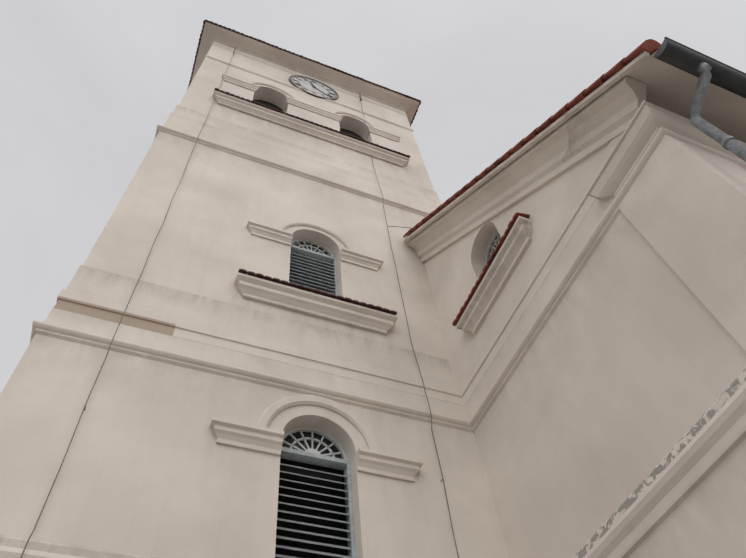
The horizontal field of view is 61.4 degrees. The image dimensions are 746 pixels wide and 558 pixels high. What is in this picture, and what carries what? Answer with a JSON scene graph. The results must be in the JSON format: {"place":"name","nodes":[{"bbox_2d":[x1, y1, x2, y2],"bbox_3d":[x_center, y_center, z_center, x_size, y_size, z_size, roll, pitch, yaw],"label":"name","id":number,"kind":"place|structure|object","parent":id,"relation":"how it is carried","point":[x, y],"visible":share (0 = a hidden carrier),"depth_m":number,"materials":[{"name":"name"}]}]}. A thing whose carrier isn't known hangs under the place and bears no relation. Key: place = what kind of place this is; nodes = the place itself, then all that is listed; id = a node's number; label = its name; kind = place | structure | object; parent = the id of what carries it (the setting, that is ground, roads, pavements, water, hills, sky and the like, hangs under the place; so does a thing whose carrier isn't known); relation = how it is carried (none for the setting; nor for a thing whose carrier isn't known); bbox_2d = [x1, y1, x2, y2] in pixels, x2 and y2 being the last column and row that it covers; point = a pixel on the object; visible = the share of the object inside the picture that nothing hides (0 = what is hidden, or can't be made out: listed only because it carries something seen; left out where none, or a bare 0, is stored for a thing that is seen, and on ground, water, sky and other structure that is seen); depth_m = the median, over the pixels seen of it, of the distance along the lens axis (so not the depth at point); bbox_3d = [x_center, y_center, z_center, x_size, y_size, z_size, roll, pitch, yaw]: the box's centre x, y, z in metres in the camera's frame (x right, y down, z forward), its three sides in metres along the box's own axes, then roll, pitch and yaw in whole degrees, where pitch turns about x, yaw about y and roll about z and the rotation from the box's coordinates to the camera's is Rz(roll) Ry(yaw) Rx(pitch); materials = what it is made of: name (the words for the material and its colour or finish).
{"place":"outdoors","nodes":[
{"label":"outdoors","id":0,"kind":"place"},
{"bbox_2d":[0,22,508,557],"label":"church tower","id":1,"kind":"structure","parent":0,"point":[234,356],"depth_m":8.33,"materials":[{"name":"beige paint"}]},
{"bbox_2d":[187,20,420,125],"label":"tower roof","id":2,"kind":"structure","parent":1,"relation":"on","point":[293,53],"depth_m":20.41,"materials":[{"name":"tile"}]},
{"bbox_2d":[253,100,362,557],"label":"tower windows","id":3,"kind":"structure","parent":1,"relation":"in","point":[315,514],"depth_m":7.36,"materials":[{"name":"grey paint"}]},
{"bbox_2d":[289,75,338,99],"bbox_3d":[-1.838,-5.968,19.556,1.624,1.624,0.075,16,-60,-15],"label":"tower clock","id":4,"kind":"object","parent":1,"relation":"attached to","point":[309,85],"visible":1,"depth_m":19.51,"materials":[{"name":"grey"}]},
{"bbox_2d":[0,0,745,393],"label":"sky","id":5,"kind":"structure","parent":0,"point":[86,86],"materials":[{"name":"grey"}]},
{"label":"ground","id":6,"kind":"structure","parent":0,"visible":0},
{"bbox_2d":[407,76,745,557],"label":"wall","id":7,"kind":"structure","parent":6,"relation":"on","point":[592,315],"depth_m":6.61,"materials":[{"name":"beige paint"}]},
{"bbox_2d":[20,47,458,557],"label":"lightning conductor","id":8,"kind":"object","parent":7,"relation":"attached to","point":[84,408],"visible":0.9,"depth_m":8.04,"materials":[{"name":"grey metal"}]},
{"bbox_2d":[485,231,500,264],"bbox_3d":[2.101,-0.320,9.958,0.250,1.300,0.860,16,-60,-15],"label":"window","id":9,"kind":"structure","parent":7,"relation":"on","point":[494,241],"depth_m":10.42,"materials":[{"name":"grey paint"}]},
{"bbox_2d":[403,39,745,242],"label":"roof","id":10,"kind":"structure","parent":7,"relation":"on","point":[671,88],"depth_m":7.32,"materials":[{"name":"paint"}]},
{"bbox_2d":[653,37,745,161],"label":"gutter and downpipe","id":11,"kind":"object","parent":10,"relation":"attached to","point":[706,70],"visible":1,"depth_m":6.48,"materials":[{"name":"metal"}]}
]}

